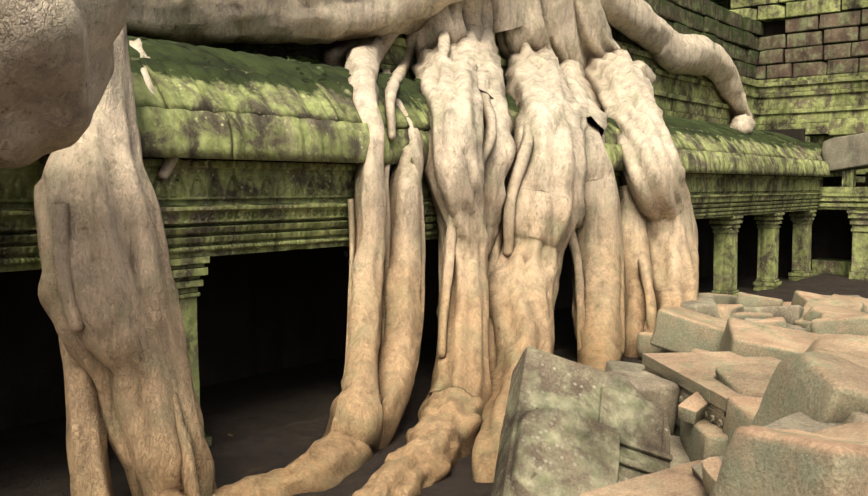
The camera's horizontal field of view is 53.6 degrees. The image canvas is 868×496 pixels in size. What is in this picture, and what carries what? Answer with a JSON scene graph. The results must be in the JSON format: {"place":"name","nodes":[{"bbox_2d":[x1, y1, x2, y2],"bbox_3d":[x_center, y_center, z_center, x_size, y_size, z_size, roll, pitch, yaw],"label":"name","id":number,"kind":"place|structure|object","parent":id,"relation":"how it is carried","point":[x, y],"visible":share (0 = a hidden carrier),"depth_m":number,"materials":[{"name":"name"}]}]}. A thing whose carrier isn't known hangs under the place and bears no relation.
{"place":"outdoors","nodes":[
{"label":"outdoors","id":0,"kind":"place"},
{"bbox_2d":[45,274,867,495],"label":"ground","id":1,"kind":"structure","parent":0,"point":[267,451],"depth_m":8.64,"materials":[{"name":"soil"}]},
{"bbox_2d":[135,38,784,301],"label":"plants","id":2,"kind":"object","parent":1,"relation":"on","point":[245,48],"visible":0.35,"depth_m":12.13,"materials":[{"name":"green plant"}]},
{"bbox_2d":[637,332,666,359],"bbox_3d":[3.705,1.593,13.228,1.064,0.624,0.821,2,5,27],"label":"stone block","id":3,"kind":"object","parent":1,"relation":"on","point":[644,345],"visible":0.17,"depth_m":13.04,"materials":[{"name":"stone"}]},
{"bbox_2d":[670,435,689,467],"bbox_3d":[2.107,1.939,7.378,0.747,0.554,0.802,0,4,3],"label":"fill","id":4,"kind":"object","parent":1,"relation":"on","point":[678,453],"visible":0.02,"depth_m":7.32,"materials":[{"name":"grey stone"}]},
{"bbox_2d":[680,417,727,461],"bbox_3d":[2.368,1.668,7.190,0.458,0.456,0.843,0,4,3],"label":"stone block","id":5,"kind":"object","parent":4,"relation":"on","point":[703,438],"visible":0.33,"depth_m":6.95,"materials":[{"name":"stone"}]},
{"bbox_2d":[678,392,707,424],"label":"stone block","id":6,"kind":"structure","parent":5,"relation":"on","point":[692,409],"depth_m":7.18,"materials":[{"name":"stone"}]},
{"bbox_2d":[642,351,781,435],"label":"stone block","id":7,"kind":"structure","parent":4,"relation":"on","point":[689,374],"depth_m":7.96,"materials":[{"name":"stone"}]},
{"bbox_2d":[650,307,726,352],"bbox_3d":[3.997,1.326,12.396,1.529,0.891,1.073,3,5,39],"label":"stone block","id":8,"kind":"object","parent":1,"relation":"on","point":[679,329],"visible":0.46,"depth_m":12.18,"materials":[{"name":"stone"}]},
{"bbox_2d":[691,348,710,351],"bbox_3d":[3.455,1.633,10.630,0.649,0.668,0.965,-1,4,-11],"label":"tilted block","id":9,"kind":"object","parent":1,"relation":"on","point":[697,350],"visible":0.08,"depth_m":10.88,"materials":[{"name":"stone"}]},
{"bbox_2d":[716,304,743,319],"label":"stone block","id":10,"kind":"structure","parent":1,"relation":"on","point":[726,311],"depth_m":13.67,"materials":[{"name":"stone"}]},
{"bbox_2d":[732,312,772,319],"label":"stone block","id":11,"kind":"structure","parent":1,"relation":"on","point":[741,315],"depth_m":13.76,"materials":[{"name":"stone"}]},
{"bbox_2d":[736,292,782,306],"bbox_3d":[5.726,1.117,15.221,0.807,0.762,1.140,1,4,19],"label":"stone block","id":12,"kind":"object","parent":1,"relation":"on","point":[747,300],"visible":0.23,"depth_m":14.74,"materials":[{"name":"stone"}]},
{"bbox_2d":[751,317,785,326],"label":"stone block","id":13,"kind":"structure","parent":1,"relation":"on","point":[778,321],"depth_m":13.02,"materials":[{"name":"stone"}]},
{"bbox_2d":[744,305,803,324],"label":"stone block","id":14,"kind":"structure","parent":1,"relation":"on","point":[790,314],"depth_m":13.96,"materials":[{"name":"beige stone"}]},
{"bbox_2d":[744,318,808,331],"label":"stone block","id":15,"kind":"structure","parent":1,"relation":"on","point":[789,326],"depth_m":13.17,"materials":[{"name":"beige stone"}]},
{"bbox_2d":[791,290,834,306],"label":"stone block","id":16,"kind":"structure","parent":1,"relation":"on","point":[801,298],"depth_m":15.61,"materials":[{"name":"stone"}]},
{"bbox_2d":[794,299,864,327],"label":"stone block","id":17,"kind":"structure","parent":1,"relation":"on","point":[851,305],"depth_m":14.21,"materials":[{"name":"stone"}]},
{"bbox_2d":[811,314,867,335],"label":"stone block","id":18,"kind":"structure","parent":17,"relation":"on","point":[857,324],"depth_m":11.99,"materials":[{"name":"stone"}]},
{"bbox_2d":[803,305,866,320],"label":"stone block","id":19,"kind":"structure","parent":18,"relation":"on","point":[813,313],"depth_m":13.62,"materials":[{"name":"stone"}]},
{"bbox_2d":[821,313,849,317],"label":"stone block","id":20,"kind":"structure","parent":18,"relation":"on","point":[825,315],"depth_m":12.94,"materials":[{"name":"stone"}]},
{"bbox_2d":[511,408,619,495],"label":"stone block","id":21,"kind":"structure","parent":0,"point":[562,452],"depth_m":6.49,"materials":[{"name":"grey stone"}]},
{"bbox_2d":[598,387,663,451],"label":"stone block","id":22,"kind":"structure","parent":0,"point":[635,419],"depth_m":6.98,"materials":[{"name":"grey stone"}]},
{"bbox_2d":[712,0,727,8],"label":"tree","id":23,"kind":"object","parent":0,"point":[725,3],"depth_m":38.44,"materials":[{"name":"green plant"}]},
{"bbox_2d":[821,132,867,172],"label":"stone block","id":24,"kind":"structure","parent":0,"point":[839,154],"depth_m":24.69,"materials":[{"name":"grey stone"}]},
{"bbox_2d":[828,117,867,136],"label":"ruin block holes","id":25,"kind":"object","parent":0,"point":[845,126],"visible":0.9,"depth_m":25.30,"materials":[{"name":"green stone"}]},
{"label":"ground","id":26,"kind":"structure","parent":0,"visible":0},
{"bbox_2d":[605,360,644,371],"bbox_3d":[2.837,1.736,10.998,1.319,0.585,0.511,-1,4,-11],"label":"stone block","id":27,"kind":"object","parent":26,"relation":"on","point":[611,365],"visible":0.17,"depth_m":10.94,"materials":[{"name":"beige stone"}]},
{"bbox_2d":[621,369,636,371],"bbox_3d":[2.475,1.740,10.349,0.548,0.610,0.765,2,5,24],"label":"tilted block","id":28,"kind":"object","parent":26,"relation":"on","point":[632,370],"visible":0.06,"depth_m":10.38,"materials":[{"name":"grey stone"}]},
{"bbox_2d":[580,460,708,495],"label":"slab","id":29,"kind":"object","parent":26,"relation":"on","point":[680,480],"depth_m":6.17,"materials":[{"name":"stone"}]},
{"bbox_2d":[691,463,703,485],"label":"stone block","id":30,"kind":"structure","parent":29,"relation":"on","point":[697,470],"depth_m":6.37,"materials":[{"name":"grey stone"}]},
{"bbox_2d":[701,456,721,495],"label":"stone block","id":31,"kind":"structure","parent":29,"relation":"on","point":[711,466],"depth_m":5.92,"materials":[{"name":"stone"}]},
{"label":"edge heap","id":32,"kind":"object","parent":29,"relation":"on","visible":0},
{"bbox_2d":[762,411,844,432],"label":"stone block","id":33,"kind":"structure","parent":32,"relation":"on","point":[798,420],"depth_m":5.07,"materials":[{"name":"grey stone"}]},
{"bbox_2d":[816,422,867,441],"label":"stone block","id":34,"kind":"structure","parent":33,"relation":"on","point":[857,431],"depth_m":4.70,"materials":[{"name":"stone"}]},
{"bbox_2d":[710,425,867,495],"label":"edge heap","id":35,"kind":"object","parent":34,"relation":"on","point":[760,461],"visible":0.98,"depth_m":4.11,"materials":[{"name":"stone"}]},
{"bbox_2d":[720,317,823,359],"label":"stone block","id":36,"kind":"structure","parent":26,"relation":"on","point":[743,338],"depth_m":10.91,"materials":[{"name":"stone"}]},
{"bbox_2d":[728,0,864,217],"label":"stone wall","id":37,"kind":"structure","parent":26,"relation":"on","point":[774,28],"depth_m":28.67,"materials":[{"name":"stone"}]},
{"bbox_2d":[805,135,867,269],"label":"sandstone wall","id":38,"kind":"structure","parent":26,"relation":"on","point":[819,139],"depth_m":27.43,"materials":[{"name":"green stone"}]},
{"bbox_2d":[812,168,867,280],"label":"stone wall","id":39,"kind":"structure","parent":26,"relation":"on","point":[850,197],"depth_m":24.64,"materials":[{"name":"green stone"}]},
{"bbox_2d":[813,172,867,259],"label":"doorway","id":40,"kind":"structure","parent":26,"relation":"on","point":[833,236],"depth_m":26.55,"materials":[{"name":"stone"}]},
{"bbox_2d":[831,294,867,310],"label":"stone block","id":41,"kind":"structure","parent":26,"relation":"on","point":[847,298],"depth_m":15.89,"materials":[{"name":"stone"}]},
{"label":"big block","id":42,"kind":"object","parent":26,"relation":"on","visible":0},
{"bbox_2d":[715,361,780,396],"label":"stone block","id":43,"kind":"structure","parent":42,"relation":"on","point":[752,379],"depth_m":7.33,"materials":[{"name":"stone"}]},
{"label":"heap","id":44,"kind":"object","parent":42,"relation":"on","visible":0},
{"bbox_2d":[804,334,867,352],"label":"stone block","id":45,"kind":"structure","parent":44,"relation":"on","point":[842,342],"depth_m":8.48,"materials":[{"name":"stone"}]},
{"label":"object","id":46,"kind":"object","parent":26,"relation":"on","visible":0},
{"bbox_2d":[491,346,669,495],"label":"leaning slab","id":47,"kind":"object","parent":46,"relation":"on","point":[541,379],"visible":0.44,"depth_m":6.99,"materials":[{"name":"grey stone"}]},
{"bbox_2d":[536,407,672,462],"bbox_3d":[1.340,1.488,6.801,1.102,0.442,0.098,0,4,1],"label":"leaning slab moulding","id":48,"kind":"object","parent":47,"relation":"on","point":[640,448],"visible":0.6,"depth_m":6.79,"materials":[{"name":"grey stone"}]},
{"bbox_2d":[619,456,667,473],"bbox_3d":[1.288,1.576,6.680,1.114,0.389,0.082,0,4,-1],"label":"leaning slab moulding","id":49,"kind":"object","parent":47,"relation":"on","point":[634,465],"visible":0.17,"depth_m":6.67,"materials":[{"name":"grey stone"}]},
{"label":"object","id":50,"kind":"object","parent":26,"relation":"on","visible":0},
{"bbox_2d":[825,295,860,296],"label":"stone block","id":51,"kind":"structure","parent":50,"relation":"on","point":[846,295],"depth_m":16.35,"materials":[{"name":"brown stone"}]},
{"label":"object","id":52,"kind":"object","parent":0,"visible":0},
{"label":"bottom slab","id":53,"kind":"object","parent":52,"relation":"on","visible":0},
{"bbox_2d":[723,396,762,446],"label":"stone block","id":54,"kind":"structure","parent":53,"relation":"on","point":[741,411],"depth_m":6.69,"materials":[{"name":"stone"}]},
{"bbox_2d":[751,351,867,426],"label":"stone block","id":55,"kind":"object","parent":53,"relation":"on","point":[821,387],"visible":0.5,"depth_m":5.35,"materials":[{"name":"stone"}]},
{"bbox_2d":[842,351,867,356],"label":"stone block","id":56,"kind":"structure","parent":53,"relation":"on","point":[863,353],"depth_m":6.85,"materials":[{"name":"stone"}]},
{"bbox_2d":[813,348,867,367],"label":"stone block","id":57,"kind":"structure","parent":56,"relation":"on","point":[860,360],"depth_m":6.49,"materials":[{"name":"stone"}]},
{"bbox_2d":[843,412,867,423],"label":"stone block","id":58,"kind":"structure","parent":53,"relation":"on","point":[854,417],"depth_m":5.01,"materials":[{"name":"brown stone"}]},
{"label":"ground","id":59,"kind":"structure","parent":0,"visible":0},
{"bbox_2d":[0,0,755,495],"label":"tree roots","id":60,"kind":"object","parent":59,"relation":"on","point":[528,202],"visible":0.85,"depth_m":10.17,"materials":[{"name":"beige plant"}]},
{"bbox_2d":[0,42,805,495],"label":"wall","id":61,"kind":"structure","parent":59,"relation":"on","point":[272,328],"depth_m":12.18,"materials":[{"name":"stone"}]},
{"bbox_2d":[170,210,816,446],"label":"pillars","id":62,"kind":"structure","parent":61,"relation":"on","point":[188,272],"depth_m":20.30,"materials":[{"name":"green stone"}]},
{"bbox_2d":[0,156,822,271],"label":"entablature","id":63,"kind":"structure","parent":62,"relation":"on","point":[219,208],"depth_m":8.95,"materials":[{"name":"green stone"}]},
{"bbox_2d":[28,35,811,209],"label":"dead leaves","id":64,"kind":"object","parent":63,"relation":"on","point":[410,78],"visible":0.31,"depth_m":12.42,"materials":[{"name":"brown plant"}]},
{"bbox_2d":[44,154,841,177],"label":"cornice","id":65,"kind":"structure","parent":63,"relation":"on","point":[390,164],"depth_m":9.20,"materials":[{"name":"stone"}]},
{"bbox_2d":[49,36,841,176],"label":"roof","id":66,"kind":"structure","parent":65,"relation":"on","point":[246,106],"depth_m":9.34,"materials":[{"name":"stone"}]},
{"bbox_2d":[381,33,867,134],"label":"plinth wall","id":67,"kind":"structure","parent":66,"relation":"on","point":[812,105],"depth_m":26.80,"materials":[{"name":"green stone"}]},
{"bbox_2d":[128,36,796,158],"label":"moss cushions","id":68,"kind":"object","parent":67,"relation":"attached to","point":[693,121],"visible":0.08,"depth_m":20.29,"materials":[{"name":"green plant"}]},
{"bbox_2d":[610,0,763,78],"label":"laterite wall","id":69,"kind":"structure","parent":67,"relation":"on","point":[735,36],"depth_m":25.85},
{"bbox_2d":[755,9,867,79],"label":"laterite wall","id":70,"kind":"structure","parent":67,"relation":"on","point":[801,49],"depth_m":27.46,"materials":[{"name":"green stone"}]},
{"bbox_2d":[730,0,867,21],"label":"wall coping","id":71,"kind":"object","parent":70,"relation":"on","point":[767,10],"depth_m":27.84,"materials":[{"name":"green stone"}]},
{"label":"pedestal block","id":72,"kind":"object","parent":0,"visible":0},
{"bbox_2d":[608,370,679,435],"bbox_3d":[1.796,1.482,7.933,0.756,0.701,0.618,-2,5,-24],"label":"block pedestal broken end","id":73,"kind":"object","parent":72,"relation":"on","point":[655,389],"visible":0.25,"depth_m":7.76,"materials":[{"name":"grey stone"}]},
{"bbox_3d":[5.426,1.372,16.073,1.122,0.598,1.584,3,5,39],"label":"slab","id":74,"kind":"object","parent":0,"visible":0},
{"bbox_2d":[699,293,736,303],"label":"stone block","id":75,"kind":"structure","parent":74,"relation":"on","point":[725,299],"depth_m":15.54,"materials":[{"name":"stone"}]},
{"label":"heap","id":76,"kind":"object","parent":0,"visible":0},
{"bbox_2d":[680,294,718,317],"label":"stone block","id":77,"kind":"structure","parent":76,"relation":"on","point":[704,304],"depth_m":13.51,"materials":[{"name":"beige stone"}]}
]}

